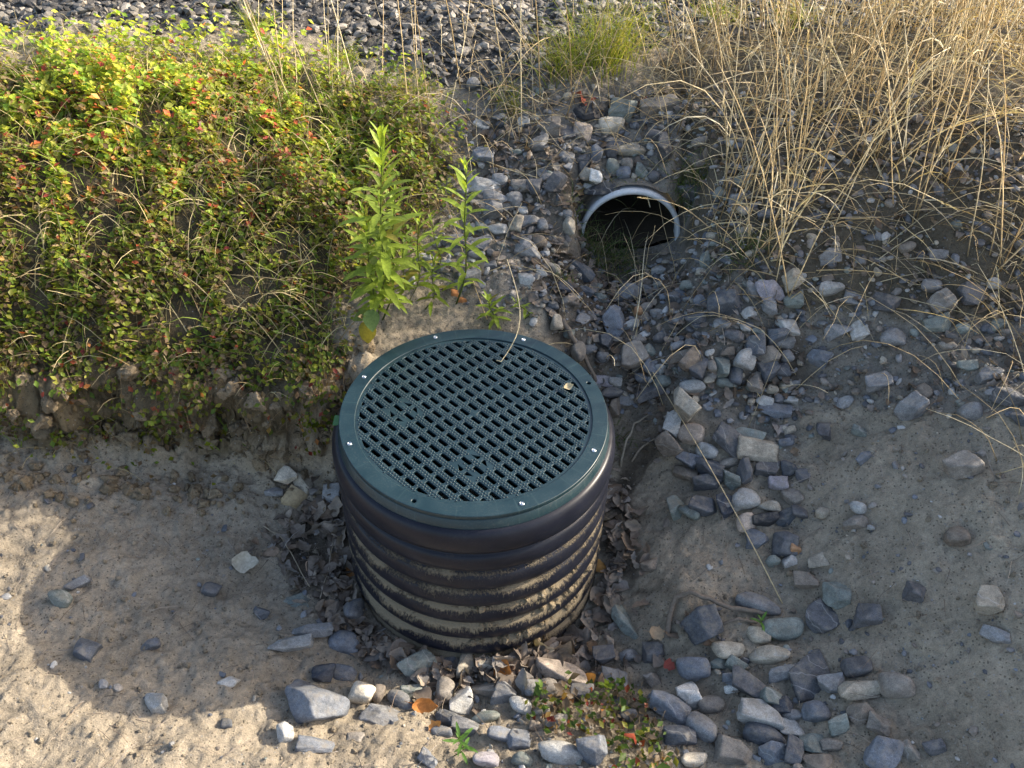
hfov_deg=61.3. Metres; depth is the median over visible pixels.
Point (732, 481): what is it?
stone
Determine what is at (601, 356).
stone
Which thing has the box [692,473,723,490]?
stone
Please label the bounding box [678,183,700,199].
stone
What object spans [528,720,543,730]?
stone
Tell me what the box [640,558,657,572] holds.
stone
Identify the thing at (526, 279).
stone
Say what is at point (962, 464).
stone
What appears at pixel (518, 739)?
stone
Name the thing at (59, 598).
stone
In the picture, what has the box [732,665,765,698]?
stone
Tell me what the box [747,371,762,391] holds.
stone
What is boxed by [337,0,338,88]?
dry stalk
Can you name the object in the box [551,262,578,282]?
grass tuft
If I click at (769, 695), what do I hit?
stone
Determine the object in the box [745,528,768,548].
stone
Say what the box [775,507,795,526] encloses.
stone
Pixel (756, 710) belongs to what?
stone
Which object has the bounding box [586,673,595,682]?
dead leaf
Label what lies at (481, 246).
stone
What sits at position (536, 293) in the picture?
stone
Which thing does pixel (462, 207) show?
leafy weed
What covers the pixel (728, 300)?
stone
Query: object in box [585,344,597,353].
stone
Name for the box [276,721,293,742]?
stone
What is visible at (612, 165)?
stone
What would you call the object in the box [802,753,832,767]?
stone
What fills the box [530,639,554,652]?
dead leaf
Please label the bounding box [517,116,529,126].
stone
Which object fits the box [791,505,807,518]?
stone
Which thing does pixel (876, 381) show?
stone
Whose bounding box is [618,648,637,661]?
stone
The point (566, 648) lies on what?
dead leaf
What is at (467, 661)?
stone
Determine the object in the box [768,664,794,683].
stone
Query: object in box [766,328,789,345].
stone
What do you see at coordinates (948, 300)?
stone
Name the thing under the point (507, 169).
dry stalk
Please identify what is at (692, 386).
stone
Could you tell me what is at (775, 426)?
dead leaf
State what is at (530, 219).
stone
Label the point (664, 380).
stone
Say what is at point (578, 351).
stone
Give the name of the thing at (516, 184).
stone
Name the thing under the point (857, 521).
stone
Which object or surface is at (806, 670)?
stone
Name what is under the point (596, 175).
stone
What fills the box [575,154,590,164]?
stone
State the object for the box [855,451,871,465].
stone
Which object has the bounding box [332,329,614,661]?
drain riser
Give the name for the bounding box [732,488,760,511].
stone
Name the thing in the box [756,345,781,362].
stone
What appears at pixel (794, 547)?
stone
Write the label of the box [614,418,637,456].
grass tuft
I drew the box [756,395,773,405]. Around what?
stone
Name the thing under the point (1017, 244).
stone
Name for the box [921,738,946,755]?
stone
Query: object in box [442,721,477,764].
seedling
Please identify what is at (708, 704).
stone
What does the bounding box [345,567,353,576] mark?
dead leaf
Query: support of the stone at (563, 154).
on the ground at (192, 726)
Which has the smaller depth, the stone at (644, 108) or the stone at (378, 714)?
the stone at (378, 714)
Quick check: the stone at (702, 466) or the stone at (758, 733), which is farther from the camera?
the stone at (702, 466)
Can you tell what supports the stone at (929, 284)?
on the ground at (192, 726)
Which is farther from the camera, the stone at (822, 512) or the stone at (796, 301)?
the stone at (796, 301)
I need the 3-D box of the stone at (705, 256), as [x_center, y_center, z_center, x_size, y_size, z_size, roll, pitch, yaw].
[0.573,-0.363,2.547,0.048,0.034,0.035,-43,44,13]
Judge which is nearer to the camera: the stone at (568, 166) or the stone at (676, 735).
the stone at (676, 735)
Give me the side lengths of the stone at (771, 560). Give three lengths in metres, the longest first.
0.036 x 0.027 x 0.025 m
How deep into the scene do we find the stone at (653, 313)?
2.53 m
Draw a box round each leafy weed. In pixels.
[337,121,426,313]
[340,200,397,315]
[364,185,418,319]
[391,232,420,299]
[396,206,438,299]
[415,250,455,316]
[424,213,453,271]
[440,156,490,304]
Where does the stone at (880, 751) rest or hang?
on the ground at (192, 726)
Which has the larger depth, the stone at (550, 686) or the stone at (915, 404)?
the stone at (915, 404)
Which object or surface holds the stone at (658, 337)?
on the ground at (192, 726)
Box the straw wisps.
[276,0,1023,494]
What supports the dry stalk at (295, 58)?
on the ground at (192, 726)
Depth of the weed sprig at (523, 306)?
2.46 m
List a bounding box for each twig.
[263,525,309,586]
[319,539,332,598]
[619,414,648,466]
[631,438,654,461]
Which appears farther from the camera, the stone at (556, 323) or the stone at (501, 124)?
the stone at (501, 124)
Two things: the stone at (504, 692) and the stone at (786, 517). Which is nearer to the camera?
the stone at (504, 692)
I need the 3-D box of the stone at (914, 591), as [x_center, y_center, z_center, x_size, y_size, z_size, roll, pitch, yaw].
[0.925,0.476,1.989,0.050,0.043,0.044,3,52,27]
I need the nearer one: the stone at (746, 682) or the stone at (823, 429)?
the stone at (746, 682)
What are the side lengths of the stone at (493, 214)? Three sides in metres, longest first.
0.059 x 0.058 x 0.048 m
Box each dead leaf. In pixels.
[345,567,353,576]
[405,698,437,713]
[428,720,440,731]
[450,288,466,302]
[493,659,511,675]
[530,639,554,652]
[547,641,571,660]
[564,383,573,389]
[572,91,595,104]
[575,182,583,195]
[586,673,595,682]
[596,559,605,572]
[624,733,636,746]
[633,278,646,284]
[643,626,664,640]
[662,658,674,670]
[668,312,685,323]
[766,422,788,434]
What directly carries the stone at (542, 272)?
on the ground at (192, 726)
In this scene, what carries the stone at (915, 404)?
on the ground at (192, 726)
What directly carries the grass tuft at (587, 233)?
on the ground at (192, 726)
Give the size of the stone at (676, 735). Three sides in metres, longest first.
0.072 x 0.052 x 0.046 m
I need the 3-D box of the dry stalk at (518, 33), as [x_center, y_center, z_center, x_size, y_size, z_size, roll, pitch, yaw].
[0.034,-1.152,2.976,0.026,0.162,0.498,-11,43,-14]
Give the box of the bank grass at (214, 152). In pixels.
[0,1,470,481]
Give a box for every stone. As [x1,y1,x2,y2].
[47,589,72,607]
[63,574,92,589]
[73,637,102,662]
[141,637,160,650]
[144,692,168,713]
[200,581,222,596]
[217,676,240,687]
[220,718,231,728]
[224,551,258,572]
[253,606,269,619]
[264,487,284,495]
[267,633,313,651]
[272,484,307,508]
[274,465,297,483]
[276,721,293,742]
[283,592,309,606]
[285,679,349,723]
[291,622,333,637]
[293,472,313,493]
[295,735,334,752]
[311,663,335,681]
[322,482,340,502]
[328,630,359,656]
[333,664,356,681]
[343,598,364,618]
[346,732,364,742]
[348,681,375,703]
[358,703,400,725]
[372,683,385,703]
[387,689,413,709]
[397,649,436,676]
[400,684,431,697]
[416,253,433,261]
[417,746,437,767]
[431,725,452,737]
[435,676,455,704]
[435,709,459,726]
[440,234,464,248]
[444,656,458,662]
[449,686,473,714]
[451,715,479,736]
[456,653,476,678]
[458,266,480,283]
[462,171,473,178]
[466,77,479,88]
[466,235,491,250]
[467,176,500,193]
[468,251,484,259]
[470,147,493,163]
[470,199,484,211]
[471,682,494,697]
[471,710,499,723]
[472,118,489,128]
[473,751,499,767]
[475,221,487,231]
[478,260,496,269]
[478,656,493,670]
[483,190,510,210]
[483,201,502,218]
[487,223,508,234]
[487,725,510,741]
[490,679,516,704]
[491,173,508,187]
[495,120,507,127]
[506,728,530,749]
[507,191,522,208]
[508,214,523,231]
[509,696,531,713]
[510,149,521,154]
[511,179,528,192]
[511,231,526,240]
[511,751,532,766]
[514,237,540,258]
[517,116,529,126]
[518,206,527,214]
[518,273,534,285]
[522,215,539,227]
[523,679,538,696]
[526,178,541,195]
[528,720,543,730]
[529,291,538,299]
[530,133,548,151]
[532,204,544,211]
[532,235,547,248]
[534,705,549,715]
[535,264,546,277]
[535,657,587,684]
[536,218,548,230]
[537,116,560,137]
[537,165,554,180]
[538,740,582,765]
[540,678,557,698]
[543,170,567,192]
[545,713,567,728]
[547,299,558,309]
[548,262,560,274]
[550,314,562,329]
[557,126,576,139]
[558,151,574,163]
[558,280,573,291]
[562,209,572,217]
[562,216,574,236]
[563,163,572,171]
[563,329,574,339]
[567,292,578,305]
[570,259,595,282]
[570,341,585,361]
[570,682,593,699]
[573,102,605,119]
[573,121,592,140]
[574,312,589,324]
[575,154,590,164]
[576,734,607,765]
[578,160,590,172]
[579,167,590,180]
[579,284,594,297]
[583,180,619,195]
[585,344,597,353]
[589,168,602,183]
[590,135,604,148]
[590,144,602,163]
[590,374,611,386]
[592,292,606,302]
[592,644,615,664]
[596,351,609,363]
[597,333,612,348]
[598,116,624,134]
[601,386,623,397]
[601,666,627,687]
[602,304,624,336]
[604,136,626,147]
[604,145,618,158]
[606,158,619,173]
[608,97,636,122]
[609,377,621,386]
[609,397,620,417]
[610,695,628,710]
[611,604,638,639]
[613,354,620,361]
[616,166,630,178]
[616,283,641,302]
[616,395,635,405]
[618,143,645,155]
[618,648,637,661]
[618,708,636,721]
[620,340,648,368]
[621,158,632,169]
[624,318,638,329]
[631,334,646,342]
[633,306,642,316]
[634,373,647,382]
[634,384,665,402]
[635,162,647,178]
[639,94,679,116]
[639,283,651,288]
[640,302,652,312]
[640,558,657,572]
[642,358,659,377]
[642,641,664,662]
[643,672,660,687]
[644,343,655,355]
[645,129,662,141]
[647,170,659,182]
[647,690,690,725]
[650,309,661,317]
[651,265,665,275]
[652,280,663,286]
[653,332,667,342]
[653,375,670,386]
[654,430,684,456]
[655,364,666,373]
[657,131,672,162]
[662,412,680,437]
[662,725,696,746]
[664,410,677,421]
[665,348,690,363]
[666,291,680,301]
[666,495,684,520]
[669,340,684,350]
[672,316,681,324]
[673,386,701,422]
[673,465,697,482]
[675,451,701,468]
[675,681,702,709]
[676,657,710,679]
[677,423,704,444]
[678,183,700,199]
[678,346,699,370]
[678,505,699,519]
[679,280,693,289]
[679,379,705,394]
[680,603,723,645]
[681,752,707,766]
[684,313,706,323]
[684,339,698,348]
[686,711,717,742]
[688,152,705,167]
[688,495,716,516]
[689,357,708,380]
[691,136,707,147]
[692,331,701,338]
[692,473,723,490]
[693,294,706,305]
[695,442,718,458]
[695,457,725,479]
[698,695,725,713]
[699,250,710,268]
[703,376,714,383]
[705,349,714,356]
[706,232,715,238]
[707,289,741,316]
[707,359,716,371]
[710,658,725,669]
[711,641,744,658]
[712,186,725,199]
[712,421,742,457]
[713,317,730,328]
[713,734,752,764]
[714,357,729,377]
[716,377,736,387]
[716,492,735,519]
[717,253,732,263]
[719,457,739,467]
[720,346,734,355]
[722,672,732,684]
[723,329,744,343]
[723,469,740,490]
[724,654,748,669]
[724,685,739,693]
[728,193,747,206]
[728,367,742,384]
[732,348,755,370]
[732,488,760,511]
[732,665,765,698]
[734,175,751,186]
[734,226,753,234]
[735,206,750,215]
[735,591,780,615]
[736,427,766,439]
[736,435,778,461]
[736,457,752,483]
[736,512,755,531]
[736,698,784,729]
[740,306,757,318]
[740,657,749,663]
[742,722,786,745]
[745,333,765,357]
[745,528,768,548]
[746,280,759,298]
[746,626,770,643]
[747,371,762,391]
[749,645,790,664]
[752,327,764,334]
[752,511,779,526]
[753,461,780,476]
[755,280,784,301]
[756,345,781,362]
[756,361,780,382]
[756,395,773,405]
[757,208,774,219]
[757,500,780,511]
[758,403,792,417]
[758,740,785,765]
[760,687,781,704]
[761,300,777,314]
[761,617,803,640]
[765,555,780,567]
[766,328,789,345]
[766,384,778,393]
[767,476,788,489]
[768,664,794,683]
[770,696,793,714]
[771,531,798,557]
[774,336,795,348]
[775,319,799,335]
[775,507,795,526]
[777,362,791,376]
[778,437,794,446]
[779,381,792,388]
[780,350,794,362]
[780,488,803,504]
[780,717,804,736]
[781,268,804,292]
[781,461,797,475]
[781,555,796,567]
[781,709,801,720]
[783,289,803,308]
[784,396,798,403]
[784,425,796,435]
[784,734,803,764]
[788,649,830,702]
[790,543,800,553]
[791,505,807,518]
[792,380,800,386]
[793,571,818,588]
[795,468,810,482]
[798,733,827,753]
[801,700,830,722]
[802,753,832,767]
[805,598,839,633]
[806,349,832,368]
[808,551,829,568]
[815,507,829,518]
[816,422,830,440]
[816,672,844,692]
[818,248,841,265]
[819,281,844,296]
[820,738,842,750]
[822,581,851,609]
[824,324,852,341]
[828,713,849,737]
[835,395,853,408]
[838,680,879,700]
[840,656,872,677]
[842,514,868,530]
[843,289,865,305]
[846,703,874,726]
[849,319,869,340]
[850,501,866,514]
[851,424,866,436]
[851,603,882,628]
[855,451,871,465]
[863,735,903,767]
[865,371,892,393]
[866,710,891,736]
[872,291,900,312]
[878,672,915,698]
[880,328,905,346]
[893,390,929,420]
[898,241,916,253]
[902,580,925,602]
[902,739,919,761]
[916,382,932,398]
[921,278,942,292]
[921,311,950,331]
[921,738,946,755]
[926,287,957,314]
[929,249,948,261]
[938,341,956,350]
[942,449,984,478]
[943,526,970,546]
[955,322,972,333]
[956,281,985,304]
[956,359,978,370]
[956,402,983,420]
[974,366,1003,384]
[974,585,1004,614]
[979,624,1010,643]
[986,277,1001,289]
[989,387,1023,406]
[990,318,1008,331]
[1009,412,1023,426]
[1014,239,1023,252]
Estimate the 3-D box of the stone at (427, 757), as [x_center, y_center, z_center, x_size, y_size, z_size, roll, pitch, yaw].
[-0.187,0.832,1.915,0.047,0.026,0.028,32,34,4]
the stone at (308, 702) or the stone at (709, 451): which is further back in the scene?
the stone at (709, 451)
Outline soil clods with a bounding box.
[0,335,375,523]
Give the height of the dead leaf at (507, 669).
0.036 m
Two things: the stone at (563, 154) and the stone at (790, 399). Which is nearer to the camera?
the stone at (790, 399)
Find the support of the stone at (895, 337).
on the ground at (192, 726)
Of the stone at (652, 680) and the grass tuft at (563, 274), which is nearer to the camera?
the stone at (652, 680)
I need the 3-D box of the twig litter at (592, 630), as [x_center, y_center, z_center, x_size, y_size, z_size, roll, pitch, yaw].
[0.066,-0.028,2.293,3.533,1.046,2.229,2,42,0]
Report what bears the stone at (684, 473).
on the ground at (192, 726)
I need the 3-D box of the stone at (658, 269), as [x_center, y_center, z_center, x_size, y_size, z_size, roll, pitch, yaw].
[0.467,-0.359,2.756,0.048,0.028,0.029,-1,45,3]
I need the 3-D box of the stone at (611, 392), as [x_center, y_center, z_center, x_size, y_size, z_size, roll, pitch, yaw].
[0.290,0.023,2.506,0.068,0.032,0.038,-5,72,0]
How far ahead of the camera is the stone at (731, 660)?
2.08 m
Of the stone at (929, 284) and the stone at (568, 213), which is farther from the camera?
the stone at (568, 213)
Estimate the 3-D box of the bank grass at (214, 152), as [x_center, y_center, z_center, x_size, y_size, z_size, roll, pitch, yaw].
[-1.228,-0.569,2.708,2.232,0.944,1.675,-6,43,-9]
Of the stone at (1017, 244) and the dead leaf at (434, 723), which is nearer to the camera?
the dead leaf at (434, 723)
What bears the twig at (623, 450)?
on the ground at (192, 726)
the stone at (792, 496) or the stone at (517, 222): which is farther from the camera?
the stone at (517, 222)
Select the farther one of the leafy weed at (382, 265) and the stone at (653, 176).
the stone at (653, 176)
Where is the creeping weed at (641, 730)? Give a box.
[520,666,678,767]
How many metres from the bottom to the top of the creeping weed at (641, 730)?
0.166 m
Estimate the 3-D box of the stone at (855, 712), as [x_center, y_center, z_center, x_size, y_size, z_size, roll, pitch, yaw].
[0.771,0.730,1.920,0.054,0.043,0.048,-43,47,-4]
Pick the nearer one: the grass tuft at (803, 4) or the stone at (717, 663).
the stone at (717, 663)
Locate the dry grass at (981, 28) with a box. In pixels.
[241,0,1023,355]
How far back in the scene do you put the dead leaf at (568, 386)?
2.15 m
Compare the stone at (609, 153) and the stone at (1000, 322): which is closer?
the stone at (1000, 322)
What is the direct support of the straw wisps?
on the ground at (192, 726)
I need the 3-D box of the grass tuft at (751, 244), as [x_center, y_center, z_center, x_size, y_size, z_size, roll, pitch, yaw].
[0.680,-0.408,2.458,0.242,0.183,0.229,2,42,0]
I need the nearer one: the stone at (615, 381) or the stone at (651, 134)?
the stone at (615, 381)
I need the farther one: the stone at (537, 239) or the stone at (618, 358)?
the stone at (537, 239)
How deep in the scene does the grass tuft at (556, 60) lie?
2.86 m
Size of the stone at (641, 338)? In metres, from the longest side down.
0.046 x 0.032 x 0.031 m
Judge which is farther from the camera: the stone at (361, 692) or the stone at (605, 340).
the stone at (605, 340)
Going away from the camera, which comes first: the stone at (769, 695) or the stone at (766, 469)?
the stone at (769, 695)
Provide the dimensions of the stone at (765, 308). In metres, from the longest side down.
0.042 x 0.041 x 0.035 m
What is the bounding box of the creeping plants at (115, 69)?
[0,3,487,484]
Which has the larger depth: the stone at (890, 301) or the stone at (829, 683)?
the stone at (890, 301)
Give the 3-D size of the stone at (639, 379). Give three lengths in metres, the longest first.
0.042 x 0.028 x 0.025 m
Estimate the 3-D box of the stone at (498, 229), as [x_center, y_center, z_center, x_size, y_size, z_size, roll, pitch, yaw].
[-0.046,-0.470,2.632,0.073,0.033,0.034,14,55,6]
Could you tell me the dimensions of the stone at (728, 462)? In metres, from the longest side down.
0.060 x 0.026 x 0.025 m
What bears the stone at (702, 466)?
on the ground at (192, 726)
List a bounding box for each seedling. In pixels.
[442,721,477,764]
[750,611,772,639]
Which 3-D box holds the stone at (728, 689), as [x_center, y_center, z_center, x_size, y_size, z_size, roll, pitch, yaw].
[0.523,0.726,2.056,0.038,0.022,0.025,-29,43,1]
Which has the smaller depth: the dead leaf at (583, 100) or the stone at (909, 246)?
the stone at (909, 246)
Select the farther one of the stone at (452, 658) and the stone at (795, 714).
the stone at (452, 658)
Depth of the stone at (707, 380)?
2.40 m
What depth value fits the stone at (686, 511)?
2.30 m
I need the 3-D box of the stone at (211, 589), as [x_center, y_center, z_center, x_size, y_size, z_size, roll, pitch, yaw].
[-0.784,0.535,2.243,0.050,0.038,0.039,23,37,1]
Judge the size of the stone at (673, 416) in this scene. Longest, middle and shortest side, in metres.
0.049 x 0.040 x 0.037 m
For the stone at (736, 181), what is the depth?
2.56 m
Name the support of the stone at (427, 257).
on the ground at (192, 726)
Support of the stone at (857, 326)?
on the ground at (192, 726)
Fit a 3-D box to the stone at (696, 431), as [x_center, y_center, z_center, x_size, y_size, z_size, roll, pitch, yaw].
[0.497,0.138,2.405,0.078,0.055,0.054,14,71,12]
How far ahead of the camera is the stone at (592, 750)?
1.90 m
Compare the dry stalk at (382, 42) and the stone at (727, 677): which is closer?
the stone at (727, 677)
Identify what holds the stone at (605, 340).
on the ground at (192, 726)
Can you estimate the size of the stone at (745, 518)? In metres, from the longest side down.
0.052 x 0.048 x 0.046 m
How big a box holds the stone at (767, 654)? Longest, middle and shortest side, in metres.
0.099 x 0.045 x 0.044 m
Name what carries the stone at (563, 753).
on the ground at (192, 726)
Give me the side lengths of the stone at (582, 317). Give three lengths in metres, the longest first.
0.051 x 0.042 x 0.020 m
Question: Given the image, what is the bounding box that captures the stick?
[562,318,596,381]
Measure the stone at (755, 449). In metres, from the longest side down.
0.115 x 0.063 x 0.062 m
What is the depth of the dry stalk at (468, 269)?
2.48 m
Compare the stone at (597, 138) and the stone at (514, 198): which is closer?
the stone at (514, 198)
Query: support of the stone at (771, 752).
on the ground at (192, 726)
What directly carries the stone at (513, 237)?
on the ground at (192, 726)
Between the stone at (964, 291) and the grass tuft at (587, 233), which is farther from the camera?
the grass tuft at (587, 233)
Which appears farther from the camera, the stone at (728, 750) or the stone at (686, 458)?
the stone at (686, 458)
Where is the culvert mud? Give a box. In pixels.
[584,195,674,246]
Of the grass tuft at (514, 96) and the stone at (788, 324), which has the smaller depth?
the stone at (788, 324)
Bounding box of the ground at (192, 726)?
[0,0,1023,767]
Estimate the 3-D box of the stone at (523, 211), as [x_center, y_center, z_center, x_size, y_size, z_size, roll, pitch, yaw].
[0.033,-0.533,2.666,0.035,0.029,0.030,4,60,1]
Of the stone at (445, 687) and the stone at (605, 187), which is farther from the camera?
the stone at (605, 187)
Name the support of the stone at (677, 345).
on the ground at (192, 726)
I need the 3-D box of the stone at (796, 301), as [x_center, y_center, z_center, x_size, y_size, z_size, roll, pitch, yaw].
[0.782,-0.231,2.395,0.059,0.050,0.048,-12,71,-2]
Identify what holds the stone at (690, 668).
on the ground at (192, 726)
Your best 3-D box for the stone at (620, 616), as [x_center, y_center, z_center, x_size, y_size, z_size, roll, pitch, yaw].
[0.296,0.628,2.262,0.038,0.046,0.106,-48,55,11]
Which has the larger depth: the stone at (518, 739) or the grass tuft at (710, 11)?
the grass tuft at (710, 11)
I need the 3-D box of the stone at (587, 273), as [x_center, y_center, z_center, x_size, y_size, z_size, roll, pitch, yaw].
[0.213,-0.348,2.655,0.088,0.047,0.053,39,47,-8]
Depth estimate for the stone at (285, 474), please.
2.44 m
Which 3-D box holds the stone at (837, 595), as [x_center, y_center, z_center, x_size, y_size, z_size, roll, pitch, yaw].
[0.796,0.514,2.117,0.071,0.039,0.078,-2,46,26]
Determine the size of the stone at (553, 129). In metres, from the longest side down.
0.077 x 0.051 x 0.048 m
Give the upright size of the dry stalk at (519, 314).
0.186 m
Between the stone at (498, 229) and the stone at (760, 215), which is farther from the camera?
the stone at (498, 229)
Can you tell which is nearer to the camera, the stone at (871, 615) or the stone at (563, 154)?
the stone at (871, 615)
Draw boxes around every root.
[664,589,769,637]
[723,617,756,624]
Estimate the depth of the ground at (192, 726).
2.31 m
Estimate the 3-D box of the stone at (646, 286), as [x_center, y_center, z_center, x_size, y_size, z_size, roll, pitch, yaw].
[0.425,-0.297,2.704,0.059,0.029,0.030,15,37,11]
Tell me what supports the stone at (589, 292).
on the ground at (192, 726)
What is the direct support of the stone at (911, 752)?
on the ground at (192, 726)
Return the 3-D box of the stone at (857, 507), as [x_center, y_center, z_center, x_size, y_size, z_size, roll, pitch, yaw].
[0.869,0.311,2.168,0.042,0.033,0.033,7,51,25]
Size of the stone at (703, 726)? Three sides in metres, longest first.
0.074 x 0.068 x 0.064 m
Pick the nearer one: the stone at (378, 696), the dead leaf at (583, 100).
the stone at (378, 696)
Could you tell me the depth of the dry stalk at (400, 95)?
2.68 m
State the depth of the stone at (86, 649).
2.03 m
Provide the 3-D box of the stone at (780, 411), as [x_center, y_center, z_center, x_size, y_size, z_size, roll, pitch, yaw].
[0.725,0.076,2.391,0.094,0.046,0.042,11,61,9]
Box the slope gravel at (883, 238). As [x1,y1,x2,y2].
[405,60,1023,450]
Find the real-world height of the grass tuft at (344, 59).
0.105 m
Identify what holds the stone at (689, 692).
on the ground at (192, 726)
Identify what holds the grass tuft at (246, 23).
on the ground at (192, 726)
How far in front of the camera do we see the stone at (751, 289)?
2.41 m
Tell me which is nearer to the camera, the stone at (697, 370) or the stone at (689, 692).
the stone at (689, 692)
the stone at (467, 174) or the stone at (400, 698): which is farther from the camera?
the stone at (467, 174)
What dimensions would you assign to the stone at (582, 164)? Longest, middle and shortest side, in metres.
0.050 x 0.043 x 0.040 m
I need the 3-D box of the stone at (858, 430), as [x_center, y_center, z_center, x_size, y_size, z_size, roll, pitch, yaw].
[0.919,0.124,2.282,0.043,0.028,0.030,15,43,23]
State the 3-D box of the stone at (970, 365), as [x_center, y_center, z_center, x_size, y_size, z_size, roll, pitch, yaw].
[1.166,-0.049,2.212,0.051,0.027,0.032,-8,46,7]
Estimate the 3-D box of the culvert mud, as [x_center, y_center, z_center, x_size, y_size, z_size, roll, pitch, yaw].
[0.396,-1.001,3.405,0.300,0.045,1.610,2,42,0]
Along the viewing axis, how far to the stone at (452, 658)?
2.19 m
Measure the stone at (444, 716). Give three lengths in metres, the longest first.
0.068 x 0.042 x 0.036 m
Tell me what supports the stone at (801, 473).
on the ground at (192, 726)
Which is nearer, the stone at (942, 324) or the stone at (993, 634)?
the stone at (993, 634)
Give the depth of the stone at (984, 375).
2.17 m
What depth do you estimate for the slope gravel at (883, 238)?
2.45 m
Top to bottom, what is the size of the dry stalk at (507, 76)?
0.171 m
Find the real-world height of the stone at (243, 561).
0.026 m
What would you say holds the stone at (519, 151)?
on the ground at (192, 726)
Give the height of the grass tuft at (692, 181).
0.283 m
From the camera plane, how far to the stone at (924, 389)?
2.23 m
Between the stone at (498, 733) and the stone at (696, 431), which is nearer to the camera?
the stone at (498, 733)
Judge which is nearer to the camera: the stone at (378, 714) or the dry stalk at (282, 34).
the stone at (378, 714)
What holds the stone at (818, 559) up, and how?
on the ground at (192, 726)
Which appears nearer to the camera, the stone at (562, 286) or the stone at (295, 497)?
the stone at (295, 497)
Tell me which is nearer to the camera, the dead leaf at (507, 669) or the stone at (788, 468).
the dead leaf at (507, 669)
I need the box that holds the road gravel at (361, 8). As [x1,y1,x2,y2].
[0,0,1023,94]
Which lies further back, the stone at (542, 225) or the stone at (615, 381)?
the stone at (542, 225)
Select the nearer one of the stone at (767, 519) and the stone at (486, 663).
the stone at (486, 663)
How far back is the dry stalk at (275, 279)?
2.42 m
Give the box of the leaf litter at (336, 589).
[248,63,1023,723]
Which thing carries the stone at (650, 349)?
on the ground at (192, 726)
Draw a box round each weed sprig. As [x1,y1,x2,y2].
[475,289,511,329]
[510,296,532,318]
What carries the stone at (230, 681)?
on the ground at (192, 726)
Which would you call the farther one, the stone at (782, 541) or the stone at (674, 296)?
the stone at (674, 296)
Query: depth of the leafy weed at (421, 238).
2.37 m
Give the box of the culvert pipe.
[581,185,679,248]
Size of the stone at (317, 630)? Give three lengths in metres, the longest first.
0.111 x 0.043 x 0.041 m
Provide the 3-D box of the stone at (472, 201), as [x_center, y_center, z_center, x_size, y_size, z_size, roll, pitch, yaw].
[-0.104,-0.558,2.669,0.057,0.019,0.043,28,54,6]
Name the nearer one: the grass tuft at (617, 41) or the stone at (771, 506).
the stone at (771, 506)
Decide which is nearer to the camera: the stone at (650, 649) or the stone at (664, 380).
the stone at (650, 649)
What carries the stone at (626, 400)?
on the ground at (192, 726)
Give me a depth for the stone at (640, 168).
2.72 m
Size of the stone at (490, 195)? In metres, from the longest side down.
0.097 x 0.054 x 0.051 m
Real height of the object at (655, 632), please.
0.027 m
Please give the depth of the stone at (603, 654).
2.20 m
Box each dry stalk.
[223,274,342,295]
[257,0,258,63]
[281,0,282,98]
[293,26,296,94]
[323,0,333,132]
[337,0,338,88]
[361,94,466,130]
[382,1,383,117]
[447,206,491,329]
[448,0,469,116]
[466,137,538,177]
[473,37,548,127]
[496,260,519,361]
[499,3,540,101]
[631,232,648,336]
[631,337,782,603]
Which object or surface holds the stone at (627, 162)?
on the ground at (192, 726)
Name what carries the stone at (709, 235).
on the ground at (192, 726)
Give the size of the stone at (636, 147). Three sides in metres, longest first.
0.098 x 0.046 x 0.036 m
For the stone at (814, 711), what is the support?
on the ground at (192, 726)
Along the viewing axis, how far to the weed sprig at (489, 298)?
2.44 m
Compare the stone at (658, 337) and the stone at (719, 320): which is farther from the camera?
the stone at (658, 337)
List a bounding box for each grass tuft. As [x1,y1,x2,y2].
[221,0,297,41]
[296,34,382,71]
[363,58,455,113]
[475,66,542,121]
[513,8,616,96]
[522,0,684,93]
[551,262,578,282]
[565,179,620,266]
[584,161,661,288]
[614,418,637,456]
[648,135,738,223]
[684,0,760,27]
[709,217,783,274]
[757,0,826,32]
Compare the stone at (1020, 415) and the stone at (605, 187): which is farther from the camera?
the stone at (605, 187)
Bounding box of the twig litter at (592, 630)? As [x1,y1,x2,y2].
[0,74,1023,767]
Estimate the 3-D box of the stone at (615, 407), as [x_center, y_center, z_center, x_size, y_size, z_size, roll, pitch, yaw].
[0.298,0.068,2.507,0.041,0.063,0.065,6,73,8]
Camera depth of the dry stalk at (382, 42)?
2.96 m
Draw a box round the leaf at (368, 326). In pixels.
[353,309,379,342]
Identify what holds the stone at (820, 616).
on the ground at (192, 726)
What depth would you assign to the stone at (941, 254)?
2.30 m
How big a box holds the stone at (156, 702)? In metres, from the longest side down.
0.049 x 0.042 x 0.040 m
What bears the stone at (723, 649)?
on the ground at (192, 726)
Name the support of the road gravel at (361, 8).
on the ground at (192, 726)
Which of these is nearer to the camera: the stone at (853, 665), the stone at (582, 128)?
the stone at (853, 665)
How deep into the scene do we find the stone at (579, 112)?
2.83 m
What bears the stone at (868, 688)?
on the ground at (192, 726)
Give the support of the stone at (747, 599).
on the ground at (192, 726)
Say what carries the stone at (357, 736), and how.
on the ground at (192, 726)
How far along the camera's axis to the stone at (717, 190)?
2.58 m
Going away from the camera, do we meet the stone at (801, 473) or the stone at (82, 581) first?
the stone at (82, 581)
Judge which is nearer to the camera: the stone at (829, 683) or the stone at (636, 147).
the stone at (829, 683)
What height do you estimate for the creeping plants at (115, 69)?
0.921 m
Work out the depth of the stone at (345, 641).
2.19 m
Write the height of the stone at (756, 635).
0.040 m

